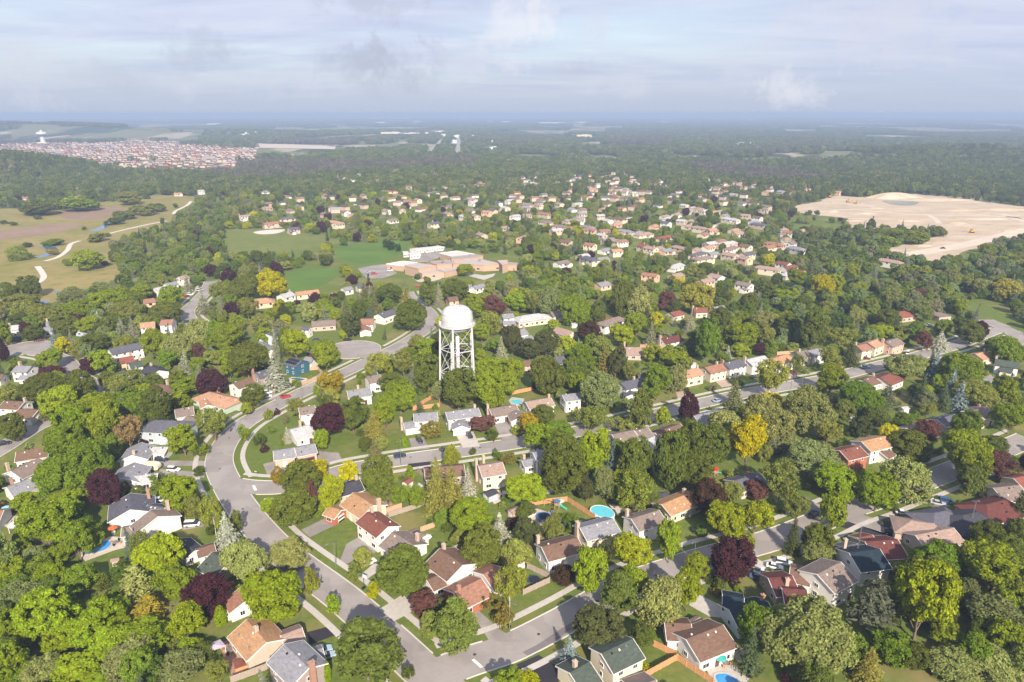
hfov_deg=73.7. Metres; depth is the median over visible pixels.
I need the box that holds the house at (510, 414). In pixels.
[486,403,523,427]
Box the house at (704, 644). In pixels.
[662,617,737,670]
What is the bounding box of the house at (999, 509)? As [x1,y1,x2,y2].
[953,495,1023,524]
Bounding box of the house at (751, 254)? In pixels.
[739,251,755,259]
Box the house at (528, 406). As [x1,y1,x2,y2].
[521,394,555,412]
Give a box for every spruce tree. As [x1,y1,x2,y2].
[38,389,49,421]
[47,328,56,349]
[67,329,75,354]
[126,316,140,339]
[176,350,191,375]
[182,272,194,292]
[192,290,209,315]
[213,510,241,550]
[259,355,290,392]
[271,321,282,368]
[274,302,295,320]
[283,427,291,444]
[339,298,350,320]
[356,283,368,300]
[362,408,387,443]
[366,438,383,462]
[370,291,382,317]
[399,286,411,309]
[433,282,443,308]
[434,464,464,526]
[491,512,512,553]
[494,336,508,362]
[504,306,511,313]
[555,635,578,664]
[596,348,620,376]
[643,321,657,344]
[682,313,696,333]
[722,376,745,411]
[725,346,734,359]
[781,516,800,557]
[840,341,861,367]
[842,295,864,313]
[845,646,884,681]
[880,385,898,408]
[924,351,940,381]
[928,331,953,352]
[939,365,957,395]
[949,380,971,412]
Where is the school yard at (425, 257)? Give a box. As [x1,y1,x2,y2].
[411,251,445,261]
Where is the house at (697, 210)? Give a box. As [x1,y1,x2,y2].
[694,208,705,212]
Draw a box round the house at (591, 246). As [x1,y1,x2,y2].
[583,242,596,250]
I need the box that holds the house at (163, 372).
[141,362,168,378]
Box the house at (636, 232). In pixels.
[631,229,642,235]
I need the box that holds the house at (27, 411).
[0,397,43,424]
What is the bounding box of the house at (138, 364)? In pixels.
[118,356,143,377]
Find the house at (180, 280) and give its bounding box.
[176,275,189,285]
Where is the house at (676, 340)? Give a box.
[655,335,684,346]
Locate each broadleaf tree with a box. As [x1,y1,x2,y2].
[0,282,20,297]
[0,293,42,311]
[0,323,12,345]
[0,384,20,400]
[0,412,27,440]
[0,555,29,585]
[0,608,14,636]
[0,640,29,673]
[0,666,15,681]
[7,299,34,315]
[7,667,33,681]
[8,629,38,646]
[9,585,82,637]
[11,537,31,556]
[14,372,66,401]
[15,275,41,294]
[18,651,66,681]
[19,325,46,341]
[22,545,46,560]
[26,303,64,325]
[29,561,66,585]
[30,449,93,497]
[35,348,62,366]
[37,385,77,416]
[39,626,74,654]
[40,542,70,562]
[41,421,86,455]
[46,403,88,436]
[48,315,79,335]
[48,648,101,681]
[53,336,71,353]
[55,288,86,302]
[55,300,98,316]
[57,614,105,647]
[64,368,98,399]
[64,595,81,610]
[66,437,114,470]
[67,341,84,358]
[73,390,112,425]
[74,315,100,332]
[76,333,110,351]
[77,660,114,681]
[78,399,122,438]
[79,563,98,589]
[79,594,126,632]
[86,349,115,372]
[87,292,113,308]
[87,623,130,661]
[90,572,110,591]
[97,370,113,385]
[100,287,134,302]
[100,632,157,681]
[101,374,127,390]
[105,299,143,318]
[111,386,142,418]
[112,334,133,347]
[112,414,142,446]
[112,614,132,625]
[113,368,142,387]
[128,529,147,560]
[130,284,152,296]
[130,530,186,571]
[130,593,171,621]
[133,303,146,316]
[133,383,150,391]
[135,383,170,422]
[138,328,167,361]
[142,372,164,384]
[145,317,159,327]
[146,301,184,320]
[147,645,205,681]
[150,562,196,599]
[155,635,178,650]
[156,348,180,367]
[157,475,198,513]
[158,285,183,301]
[159,332,192,363]
[162,423,197,455]
[168,370,187,383]
[169,376,196,395]
[169,389,190,408]
[175,637,201,649]
[182,317,209,343]
[189,359,203,371]
[193,407,227,440]
[205,317,232,346]
[208,281,230,297]
[209,321,244,348]
[217,354,240,378]
[226,340,270,377]
[229,273,259,297]
[229,509,243,533]
[236,297,259,320]
[238,424,251,439]
[239,383,266,406]
[240,402,253,413]
[248,313,274,329]
[255,267,286,297]
[255,327,271,341]
[259,497,274,514]
[263,408,273,419]
[268,487,318,526]
[268,535,310,570]
[270,465,281,485]
[278,327,290,355]
[278,458,322,491]
[280,328,309,357]
[285,397,305,415]
[303,566,319,594]
[309,459,328,480]
[310,341,340,370]
[312,382,321,396]
[312,428,328,448]
[316,370,343,391]
[318,474,343,508]
[334,616,406,681]
[338,460,358,480]
[340,313,361,336]
[340,395,367,431]
[346,561,361,582]
[351,299,366,318]
[365,352,390,375]
[373,396,395,429]
[374,543,429,596]
[376,283,402,302]
[377,371,402,389]
[383,379,416,413]
[390,348,413,377]
[393,298,427,330]
[407,334,422,349]
[410,348,438,364]
[413,352,441,388]
[419,276,436,304]
[419,420,442,438]
[430,333,441,351]
[434,597,447,614]
[440,278,468,298]
[441,448,458,464]
[442,367,477,409]
[443,444,460,463]
[449,496,494,531]
[457,264,474,275]
[459,521,501,568]
[463,293,489,317]
[473,323,490,341]
[473,372,506,407]
[474,356,508,378]
[475,310,502,337]
[494,557,528,600]
[498,371,517,394]
[500,324,523,354]
[503,357,524,382]
[504,292,531,310]
[504,472,547,501]
[513,516,540,545]
[517,338,541,359]
[518,412,538,432]
[522,421,550,449]
[523,290,540,313]
[529,356,565,393]
[531,404,555,422]
[534,328,559,354]
[536,286,560,314]
[539,429,585,482]
[542,449,589,493]
[542,511,564,539]
[547,419,575,441]
[552,564,575,586]
[556,335,576,349]
[558,292,591,324]
[561,356,588,389]
[568,371,584,392]
[570,344,592,365]
[571,545,608,594]
[572,603,626,646]
[574,404,608,429]
[576,320,602,338]
[576,475,593,502]
[579,370,620,409]
[580,426,611,474]
[584,447,604,478]
[590,299,605,322]
[593,465,614,499]
[598,534,617,562]
[608,322,633,344]
[608,345,627,374]
[608,415,641,430]
[609,280,635,316]
[609,438,624,458]
[610,468,657,512]
[613,532,653,565]
[615,434,653,478]
[622,363,638,379]
[623,313,646,335]
[624,563,648,593]
[627,284,651,314]
[628,388,653,428]
[635,574,682,629]
[641,343,660,361]
[641,364,672,400]
[653,429,689,488]
[654,460,688,485]
[655,406,669,426]
[656,518,681,562]
[657,344,687,366]
[668,364,687,392]
[675,566,703,611]
[677,417,716,469]
[679,282,715,309]
[683,454,714,484]
[684,551,710,576]
[689,477,727,515]
[694,317,721,362]
[702,422,731,465]
[706,499,746,539]
[707,409,741,437]
[709,306,731,325]
[721,322,758,345]
[723,481,744,502]
[726,414,767,468]
[736,600,775,648]
[739,533,755,550]
[741,293,759,307]
[741,393,797,440]
[741,500,775,533]
[749,310,778,327]
[756,282,776,298]
[756,357,790,391]
[756,594,858,674]
[763,457,801,504]
[773,288,795,301]
[775,312,801,335]
[783,491,810,518]
[784,383,838,437]
[787,267,806,284]
[787,437,849,481]
[791,353,804,376]
[794,295,812,311]
[798,305,828,348]
[800,522,835,547]
[801,540,836,563]
[810,274,836,294]
[811,418,844,445]
[813,460,858,502]
[815,362,849,395]
[817,345,842,367]
[819,490,847,527]
[826,326,858,344]
[829,273,845,291]
[837,380,886,415]
[848,309,865,326]
[849,415,873,437]
[853,468,901,511]
[864,326,881,339]
[868,627,913,669]
[869,324,894,340]
[875,308,902,326]
[878,455,934,504]
[880,286,905,304]
[881,353,929,378]
[887,429,932,460]
[888,561,901,580]
[894,325,911,336]
[894,559,961,639]
[895,640,930,670]
[896,295,930,313]
[902,555,957,582]
[906,538,963,571]
[917,383,933,391]
[917,402,937,416]
[928,643,985,681]
[929,619,962,646]
[935,352,984,380]
[939,269,962,278]
[941,428,994,456]
[946,440,993,485]
[949,378,1000,408]
[949,409,984,435]
[954,319,986,344]
[956,462,988,495]
[956,575,965,601]
[957,537,1023,593]
[958,577,982,613]
[958,631,993,659]
[961,592,1023,631]
[964,618,991,640]
[966,278,992,293]
[968,518,1009,542]
[973,640,1023,681]
[982,435,1010,451]
[987,335,1023,361]
[987,402,1023,433]
[988,616,1023,653]
[991,278,1023,300]
[992,373,1020,402]
[993,532,1023,560]
[1003,556,1023,597]
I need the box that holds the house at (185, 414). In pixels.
[174,406,203,428]
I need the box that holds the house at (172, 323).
[159,319,176,332]
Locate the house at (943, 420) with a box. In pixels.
[898,414,954,437]
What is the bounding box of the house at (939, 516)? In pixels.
[904,506,952,526]
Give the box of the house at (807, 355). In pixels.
[789,348,811,365]
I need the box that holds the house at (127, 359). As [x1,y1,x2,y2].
[118,352,134,369]
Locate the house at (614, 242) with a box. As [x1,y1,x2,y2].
[609,238,620,246]
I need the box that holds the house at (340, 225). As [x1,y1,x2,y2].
[332,222,344,228]
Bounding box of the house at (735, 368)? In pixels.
[718,359,746,377]
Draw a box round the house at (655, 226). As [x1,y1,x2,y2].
[647,224,658,229]
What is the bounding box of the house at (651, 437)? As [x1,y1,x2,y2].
[634,427,661,453]
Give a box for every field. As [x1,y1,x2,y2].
[0,143,249,165]
[134,161,222,169]
[223,229,340,253]
[253,143,335,148]
[284,268,337,292]
[335,240,409,266]
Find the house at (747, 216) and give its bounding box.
[741,213,751,219]
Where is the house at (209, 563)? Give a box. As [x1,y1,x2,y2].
[195,550,233,579]
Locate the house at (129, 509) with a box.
[107,488,165,529]
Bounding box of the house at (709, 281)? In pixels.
[697,278,714,287]
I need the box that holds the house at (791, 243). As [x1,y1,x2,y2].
[783,241,797,246]
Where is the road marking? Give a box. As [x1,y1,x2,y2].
[472,659,482,667]
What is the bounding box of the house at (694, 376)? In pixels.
[684,364,704,386]
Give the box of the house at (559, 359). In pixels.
[554,356,564,364]
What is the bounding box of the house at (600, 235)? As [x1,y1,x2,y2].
[596,233,608,239]
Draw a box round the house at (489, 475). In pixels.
[474,455,506,490]
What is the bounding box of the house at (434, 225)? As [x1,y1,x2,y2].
[427,220,440,228]
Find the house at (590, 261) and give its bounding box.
[579,256,600,266]
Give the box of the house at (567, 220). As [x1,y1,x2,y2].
[562,218,571,223]
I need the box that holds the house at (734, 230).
[727,228,740,233]
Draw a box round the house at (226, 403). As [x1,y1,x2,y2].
[191,387,241,413]
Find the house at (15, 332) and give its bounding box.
[8,323,20,336]
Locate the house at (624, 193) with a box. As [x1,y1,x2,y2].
[620,190,628,195]
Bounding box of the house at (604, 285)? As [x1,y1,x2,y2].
[594,280,611,290]
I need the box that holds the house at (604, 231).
[597,229,610,233]
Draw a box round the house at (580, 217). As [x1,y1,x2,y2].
[573,216,584,221]
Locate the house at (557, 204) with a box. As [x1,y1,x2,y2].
[555,202,564,207]
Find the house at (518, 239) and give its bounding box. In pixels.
[516,235,528,243]
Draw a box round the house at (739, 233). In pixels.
[730,231,744,236]
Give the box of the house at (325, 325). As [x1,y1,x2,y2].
[311,320,335,331]
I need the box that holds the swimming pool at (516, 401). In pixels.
[510,399,522,404]
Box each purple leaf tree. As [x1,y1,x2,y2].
[0,343,9,360]
[18,321,30,332]
[36,365,66,374]
[71,314,84,319]
[79,357,96,374]
[178,571,234,617]
[191,342,204,357]
[195,368,228,393]
[203,264,216,277]
[220,269,236,280]
[223,301,239,314]
[307,479,318,504]
[310,402,345,435]
[408,588,437,616]
[468,415,496,430]
[481,294,506,313]
[658,290,676,309]
[678,391,699,420]
[710,535,757,584]
[743,478,771,500]
[752,343,765,354]
[910,288,931,294]
[913,331,932,351]
[914,418,941,442]
[978,320,989,336]
[981,449,1023,478]
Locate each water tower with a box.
[36,130,49,143]
[439,303,477,402]
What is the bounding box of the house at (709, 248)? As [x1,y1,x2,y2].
[700,244,715,251]
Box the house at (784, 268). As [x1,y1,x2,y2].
[779,264,798,271]
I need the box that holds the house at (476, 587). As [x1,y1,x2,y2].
[442,564,507,612]
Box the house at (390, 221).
[386,218,398,223]
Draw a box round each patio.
[5,516,17,528]
[81,536,125,560]
[220,640,246,675]
[385,501,398,514]
[485,490,506,503]
[508,397,523,405]
[519,509,550,524]
[609,504,623,513]
[707,664,755,681]
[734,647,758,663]
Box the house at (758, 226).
[749,222,766,229]
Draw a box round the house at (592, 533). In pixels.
[572,516,620,547]
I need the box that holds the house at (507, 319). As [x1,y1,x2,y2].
[499,313,515,326]
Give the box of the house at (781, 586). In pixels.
[758,570,807,612]
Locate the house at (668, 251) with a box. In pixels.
[658,248,675,254]
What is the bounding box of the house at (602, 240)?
[600,237,614,245]
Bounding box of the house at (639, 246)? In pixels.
[636,242,649,250]
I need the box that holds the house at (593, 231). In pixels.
[584,228,596,233]
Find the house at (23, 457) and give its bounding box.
[14,448,51,466]
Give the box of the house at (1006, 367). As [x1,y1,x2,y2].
[993,356,1019,376]
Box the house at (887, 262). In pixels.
[879,257,903,267]
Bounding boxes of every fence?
[230,663,269,681]
[302,366,322,385]
[386,502,401,512]
[388,500,424,516]
[413,403,439,409]
[414,395,439,405]
[417,467,424,478]
[420,519,449,531]
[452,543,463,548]
[512,387,531,394]
[523,563,549,594]
[531,496,594,518]
[645,654,676,674]
[653,640,676,655]
[677,655,713,681]
[777,350,792,354]
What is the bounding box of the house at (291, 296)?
[276,289,319,301]
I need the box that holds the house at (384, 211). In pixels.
[381,209,391,214]
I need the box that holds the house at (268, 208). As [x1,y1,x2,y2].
[261,206,272,210]
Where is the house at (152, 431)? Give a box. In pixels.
[137,419,197,444]
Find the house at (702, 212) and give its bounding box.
[699,208,708,215]
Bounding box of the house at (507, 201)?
[505,199,513,204]
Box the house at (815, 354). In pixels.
[807,348,822,364]
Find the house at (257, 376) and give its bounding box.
[251,368,269,384]
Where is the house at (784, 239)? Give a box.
[780,237,790,243]
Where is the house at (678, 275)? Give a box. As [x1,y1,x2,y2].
[667,272,684,281]
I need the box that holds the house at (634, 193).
[628,191,638,196]
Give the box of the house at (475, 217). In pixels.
[471,214,480,220]
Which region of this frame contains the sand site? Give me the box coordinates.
[795,194,1023,260]
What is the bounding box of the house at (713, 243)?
[702,241,716,248]
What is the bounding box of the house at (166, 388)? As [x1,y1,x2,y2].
[151,379,172,395]
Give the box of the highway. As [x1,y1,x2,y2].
[428,133,460,151]
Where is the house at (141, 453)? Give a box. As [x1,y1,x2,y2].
[117,442,172,467]
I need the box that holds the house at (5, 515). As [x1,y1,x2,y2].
[0,507,12,530]
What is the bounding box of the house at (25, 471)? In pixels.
[2,458,41,483]
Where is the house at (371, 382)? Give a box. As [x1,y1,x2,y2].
[364,374,383,391]
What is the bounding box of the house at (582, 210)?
[576,208,587,212]
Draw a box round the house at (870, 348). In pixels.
[853,339,884,358]
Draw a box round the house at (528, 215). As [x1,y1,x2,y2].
[522,213,532,217]
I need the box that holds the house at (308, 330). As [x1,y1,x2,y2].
[301,326,312,337]
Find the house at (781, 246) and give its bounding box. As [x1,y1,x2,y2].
[763,241,786,250]
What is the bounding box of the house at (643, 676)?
[620,671,656,681]
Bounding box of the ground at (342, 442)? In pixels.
[0,114,1023,681]
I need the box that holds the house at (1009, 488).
[979,473,1023,503]
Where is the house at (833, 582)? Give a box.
[789,558,858,606]
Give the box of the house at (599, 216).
[594,214,604,219]
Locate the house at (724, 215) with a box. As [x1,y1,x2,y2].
[720,213,729,217]
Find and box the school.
[386,251,517,278]
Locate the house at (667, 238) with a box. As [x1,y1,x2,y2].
[655,235,672,241]
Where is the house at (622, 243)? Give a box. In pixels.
[617,239,628,247]
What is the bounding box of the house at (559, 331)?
[552,327,577,339]
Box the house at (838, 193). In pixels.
[833,191,841,195]
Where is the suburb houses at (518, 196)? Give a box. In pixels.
[265,172,795,213]
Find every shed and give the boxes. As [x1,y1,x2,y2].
[110,557,119,565]
[401,477,413,487]
[482,488,498,502]
[502,554,524,573]
[507,506,519,518]
[570,322,577,327]
[690,616,701,623]
[898,406,909,412]
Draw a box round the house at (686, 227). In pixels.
[681,223,691,229]
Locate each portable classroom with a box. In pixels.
[402,251,408,256]
[409,252,420,259]
[410,248,424,252]
[420,247,434,252]
[430,246,443,250]
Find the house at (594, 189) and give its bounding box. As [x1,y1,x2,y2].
[589,188,597,191]
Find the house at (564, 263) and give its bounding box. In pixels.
[553,260,572,267]
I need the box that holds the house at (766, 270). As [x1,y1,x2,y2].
[755,265,781,275]
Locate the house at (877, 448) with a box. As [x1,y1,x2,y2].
[850,435,896,463]
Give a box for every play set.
[544,499,566,509]
[711,467,720,475]
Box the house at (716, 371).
[699,361,727,382]
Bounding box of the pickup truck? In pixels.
[754,567,767,571]
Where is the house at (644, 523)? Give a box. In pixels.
[622,508,664,540]
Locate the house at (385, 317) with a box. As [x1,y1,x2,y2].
[373,309,395,324]
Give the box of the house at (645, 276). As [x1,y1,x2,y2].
[641,272,660,282]
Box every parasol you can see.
[107,525,117,534]
[422,534,431,542]
[716,655,725,665]
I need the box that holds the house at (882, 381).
[854,373,904,390]
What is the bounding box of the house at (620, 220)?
[611,217,627,223]
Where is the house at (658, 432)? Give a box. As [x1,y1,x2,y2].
[651,424,681,443]
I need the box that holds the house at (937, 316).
[930,312,950,321]
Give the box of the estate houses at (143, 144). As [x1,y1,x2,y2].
[0,138,259,168]
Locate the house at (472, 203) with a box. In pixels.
[467,200,477,206]
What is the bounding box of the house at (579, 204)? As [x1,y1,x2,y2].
[571,202,582,206]
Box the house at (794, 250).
[786,246,806,255]
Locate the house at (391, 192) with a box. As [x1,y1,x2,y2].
[385,189,397,193]
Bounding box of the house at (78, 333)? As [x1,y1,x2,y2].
[76,329,94,335]
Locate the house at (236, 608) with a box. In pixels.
[224,588,254,621]
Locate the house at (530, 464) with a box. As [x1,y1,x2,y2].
[518,450,544,474]
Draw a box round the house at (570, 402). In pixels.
[559,393,581,412]
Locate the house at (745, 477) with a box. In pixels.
[723,471,768,498]
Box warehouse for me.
[380,132,399,133]
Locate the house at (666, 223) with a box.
[660,221,671,227]
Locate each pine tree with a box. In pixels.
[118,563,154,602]
[844,575,901,634]
[1011,490,1023,517]
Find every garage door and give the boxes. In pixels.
[338,513,344,522]
[410,429,416,434]
[455,430,467,435]
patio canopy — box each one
[7,522,21,533]
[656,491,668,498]
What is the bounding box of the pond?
[882,200,918,205]
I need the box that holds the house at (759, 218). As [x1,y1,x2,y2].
[751,215,763,221]
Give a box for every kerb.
[0,425,50,456]
[7,340,380,358]
[204,321,423,681]
[233,293,438,653]
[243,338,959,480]
[256,333,1000,494]
[440,433,1016,654]
[466,451,1023,679]
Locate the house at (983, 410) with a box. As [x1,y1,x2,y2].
[960,404,993,428]
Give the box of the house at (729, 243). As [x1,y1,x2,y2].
[716,241,738,248]
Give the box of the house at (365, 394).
[345,385,372,404]
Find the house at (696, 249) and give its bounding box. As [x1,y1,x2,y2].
[692,247,701,253]
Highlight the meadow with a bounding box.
[0,195,194,307]
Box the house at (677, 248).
[671,245,687,251]
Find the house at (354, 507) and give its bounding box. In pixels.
[322,492,387,524]
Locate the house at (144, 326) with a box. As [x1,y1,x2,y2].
[140,321,155,333]
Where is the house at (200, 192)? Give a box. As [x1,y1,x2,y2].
[197,190,204,194]
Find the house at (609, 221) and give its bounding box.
[602,217,613,223]
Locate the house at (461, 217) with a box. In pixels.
[459,214,464,220]
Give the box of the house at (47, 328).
[43,318,56,336]
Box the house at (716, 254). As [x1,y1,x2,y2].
[707,251,719,257]
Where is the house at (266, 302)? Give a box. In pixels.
[249,298,274,308]
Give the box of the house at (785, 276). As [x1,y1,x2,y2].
[781,272,788,279]
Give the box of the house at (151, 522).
[120,500,181,542]
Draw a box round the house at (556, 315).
[547,311,563,320]
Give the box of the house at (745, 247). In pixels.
[739,243,753,251]
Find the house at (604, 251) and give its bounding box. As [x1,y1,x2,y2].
[597,248,610,254]
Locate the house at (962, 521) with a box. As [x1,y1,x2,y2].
[949,509,1005,540]
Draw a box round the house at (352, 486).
[333,474,364,503]
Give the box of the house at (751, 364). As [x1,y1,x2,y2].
[742,355,767,374]
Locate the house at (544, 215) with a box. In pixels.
[536,212,551,218]
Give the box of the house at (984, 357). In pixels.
[970,348,992,364]
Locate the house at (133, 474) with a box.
[115,462,160,490]
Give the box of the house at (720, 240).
[714,239,726,242]
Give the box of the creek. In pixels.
[35,222,111,256]
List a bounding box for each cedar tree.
[110,461,115,472]
[213,605,227,627]
[323,660,331,681]
[402,436,408,447]
[406,465,413,479]
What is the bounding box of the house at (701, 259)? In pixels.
[692,255,714,263]
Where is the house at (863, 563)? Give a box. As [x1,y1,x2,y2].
[834,537,892,586]
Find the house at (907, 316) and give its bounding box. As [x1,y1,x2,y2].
[898,311,916,322]
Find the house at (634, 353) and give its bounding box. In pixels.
[614,341,663,360]
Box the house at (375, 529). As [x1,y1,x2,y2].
[355,506,400,551]
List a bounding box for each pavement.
[16,356,35,360]
[176,283,199,323]
[192,300,413,681]
[200,280,220,320]
[240,291,489,681]
[243,335,957,476]
[264,335,1005,498]
[434,429,1007,647]
[484,463,1015,681]
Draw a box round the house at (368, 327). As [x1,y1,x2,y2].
[359,319,375,336]
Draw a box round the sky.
[0,0,1023,114]
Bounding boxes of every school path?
[413,278,440,281]
[467,273,494,279]
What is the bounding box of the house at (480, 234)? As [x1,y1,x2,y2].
[476,231,487,238]
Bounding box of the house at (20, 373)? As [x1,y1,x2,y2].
[10,361,38,383]
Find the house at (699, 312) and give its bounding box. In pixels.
[691,305,707,317]
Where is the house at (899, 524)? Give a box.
[889,515,936,541]
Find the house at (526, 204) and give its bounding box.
[519,202,533,207]
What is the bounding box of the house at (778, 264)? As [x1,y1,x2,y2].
[775,261,791,268]
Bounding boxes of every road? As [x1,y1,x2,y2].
[0,420,51,455]
[8,341,50,354]
[26,350,125,398]
[180,281,215,323]
[205,291,464,681]
[220,328,1002,493]
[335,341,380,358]
[431,434,1023,681]
[979,320,1023,344]
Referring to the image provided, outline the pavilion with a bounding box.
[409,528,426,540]
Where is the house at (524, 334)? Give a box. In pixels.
[520,326,533,340]
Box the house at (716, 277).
[706,272,724,282]
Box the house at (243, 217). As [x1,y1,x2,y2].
[238,214,249,220]
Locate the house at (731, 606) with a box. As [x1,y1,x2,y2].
[717,590,770,638]
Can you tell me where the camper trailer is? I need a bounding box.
[143,461,161,471]
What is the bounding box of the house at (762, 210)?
[758,208,768,213]
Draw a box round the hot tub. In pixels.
[233,658,246,671]
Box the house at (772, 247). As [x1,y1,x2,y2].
[758,244,777,251]
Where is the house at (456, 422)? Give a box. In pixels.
[443,404,480,435]
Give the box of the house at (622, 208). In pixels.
[618,206,626,210]
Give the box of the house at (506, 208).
[498,206,510,211]
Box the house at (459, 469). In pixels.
[423,463,465,486]
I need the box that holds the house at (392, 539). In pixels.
[378,530,428,558]
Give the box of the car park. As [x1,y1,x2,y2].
[358,264,396,278]
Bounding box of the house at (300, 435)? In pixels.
[288,420,314,445]
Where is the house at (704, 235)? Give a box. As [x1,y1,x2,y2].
[696,232,709,237]
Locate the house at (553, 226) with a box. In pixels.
[550,224,566,228]
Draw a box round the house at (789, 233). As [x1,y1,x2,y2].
[780,230,794,237]
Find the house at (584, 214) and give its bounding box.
[576,212,586,216]
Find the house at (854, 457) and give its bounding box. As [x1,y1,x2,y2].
[833,445,868,470]
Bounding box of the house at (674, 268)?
[667,263,686,272]
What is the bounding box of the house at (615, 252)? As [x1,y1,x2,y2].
[609,248,623,256]
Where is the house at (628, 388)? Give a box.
[619,375,648,399]
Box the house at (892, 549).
[848,532,907,561]
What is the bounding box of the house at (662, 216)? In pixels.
[659,215,669,219]
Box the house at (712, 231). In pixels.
[705,227,720,234]
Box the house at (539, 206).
[535,204,543,209]
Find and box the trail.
[35,201,191,282]
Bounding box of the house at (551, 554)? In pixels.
[534,534,582,573]
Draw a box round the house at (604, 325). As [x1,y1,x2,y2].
[596,316,625,333]
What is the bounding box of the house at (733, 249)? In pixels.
[722,245,738,252]
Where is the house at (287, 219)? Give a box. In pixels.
[279,217,295,221]
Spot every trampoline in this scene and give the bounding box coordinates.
[528,575,540,583]
[536,512,550,520]
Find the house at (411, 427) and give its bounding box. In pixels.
[399,412,437,434]
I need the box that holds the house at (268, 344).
[258,329,278,357]
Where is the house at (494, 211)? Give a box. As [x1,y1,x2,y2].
[487,209,497,213]
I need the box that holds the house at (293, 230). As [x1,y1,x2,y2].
[287,227,300,234]
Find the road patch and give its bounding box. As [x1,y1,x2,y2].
[523,621,573,656]
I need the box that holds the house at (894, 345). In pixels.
[881,338,904,354]
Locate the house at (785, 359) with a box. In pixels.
[768,354,792,372]
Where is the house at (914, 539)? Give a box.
[901,525,964,549]
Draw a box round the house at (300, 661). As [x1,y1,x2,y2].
[266,640,328,681]
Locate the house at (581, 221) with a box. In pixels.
[575,219,583,224]
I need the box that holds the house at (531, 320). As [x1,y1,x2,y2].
[514,313,552,327]
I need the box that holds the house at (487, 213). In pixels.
[481,210,492,216]
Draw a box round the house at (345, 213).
[341,210,350,216]
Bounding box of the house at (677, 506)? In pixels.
[651,488,700,521]
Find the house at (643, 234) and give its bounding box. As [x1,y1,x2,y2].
[633,231,653,238]
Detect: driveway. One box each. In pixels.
[11,336,21,341]
[158,460,204,465]
[159,469,203,477]
[181,518,203,529]
[263,451,342,473]
[267,393,279,399]
[302,519,333,536]
[307,627,333,644]
[340,538,376,563]
[362,564,378,578]
[380,593,412,620]
[408,461,429,470]
[409,437,428,449]
[457,432,479,447]
[474,611,512,646]
[495,422,518,440]
[517,655,558,681]
[676,391,685,397]
[689,595,720,617]
[715,379,731,386]
[805,497,820,512]
[841,522,891,535]
[847,515,892,536]
[984,375,993,382]
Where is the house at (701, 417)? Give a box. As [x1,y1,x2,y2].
[686,409,728,425]
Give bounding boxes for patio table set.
[110,538,121,545]
[223,646,233,655]
[723,660,731,668]
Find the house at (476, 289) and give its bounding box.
[468,284,485,293]
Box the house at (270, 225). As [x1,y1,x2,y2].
[262,221,281,228]
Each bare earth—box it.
[0,223,81,239]
[59,207,124,219]
[253,229,284,233]
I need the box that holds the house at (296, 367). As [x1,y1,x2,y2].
[283,357,317,376]
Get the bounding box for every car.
[0,440,10,445]
[154,456,168,461]
[156,496,162,501]
[166,465,180,471]
[183,519,200,527]
[280,394,290,398]
[321,644,332,650]
[324,650,335,659]
[363,557,376,567]
[393,452,405,458]
[416,437,423,443]
[465,431,472,438]
[692,526,707,537]
[712,398,722,402]
[749,572,759,579]
[766,561,783,569]
[776,556,792,566]
[808,510,819,517]
[880,520,890,526]
[884,528,892,534]
[894,509,909,514]
[930,499,946,505]
[938,495,954,504]
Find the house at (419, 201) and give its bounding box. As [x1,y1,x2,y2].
[413,198,421,203]
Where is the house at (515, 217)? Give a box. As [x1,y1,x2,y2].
[509,214,520,219]
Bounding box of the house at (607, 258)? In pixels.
[596,256,610,261]
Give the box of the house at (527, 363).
[518,360,530,374]
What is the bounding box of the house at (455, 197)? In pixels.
[450,196,460,199]
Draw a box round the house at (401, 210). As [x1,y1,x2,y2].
[398,207,405,213]
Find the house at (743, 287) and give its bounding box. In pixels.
[734,281,753,293]
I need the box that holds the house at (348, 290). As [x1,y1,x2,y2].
[340,284,365,294]
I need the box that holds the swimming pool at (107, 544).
[82,540,112,554]
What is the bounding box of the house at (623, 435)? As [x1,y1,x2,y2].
[608,430,639,454]
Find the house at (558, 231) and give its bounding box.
[549,227,563,234]
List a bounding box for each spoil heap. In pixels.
[854,212,876,213]
[865,192,924,198]
[889,219,924,221]
[894,198,973,200]
[913,244,931,246]
[942,209,979,211]
[943,221,967,224]
[967,217,1010,219]
[978,208,1023,210]
[998,229,1019,232]
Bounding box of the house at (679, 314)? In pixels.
[665,305,724,320]
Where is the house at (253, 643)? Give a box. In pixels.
[227,618,306,669]
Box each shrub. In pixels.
[8,356,21,366]
[116,362,127,369]
[123,481,131,493]
[193,466,204,476]
[197,442,209,454]
[205,525,214,535]
[253,433,266,444]
[366,581,381,598]
[401,665,415,678]
[415,385,429,392]
[441,521,453,532]
[469,447,476,454]
[479,596,486,607]
[485,429,497,440]
[486,593,506,609]
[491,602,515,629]
[499,451,518,464]
[517,668,539,681]
[642,660,649,671]
[652,502,664,516]
[704,574,716,585]
[710,586,723,596]
[733,584,739,591]
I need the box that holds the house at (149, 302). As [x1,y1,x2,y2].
[142,298,155,306]
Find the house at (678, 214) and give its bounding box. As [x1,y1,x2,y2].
[670,212,682,217]

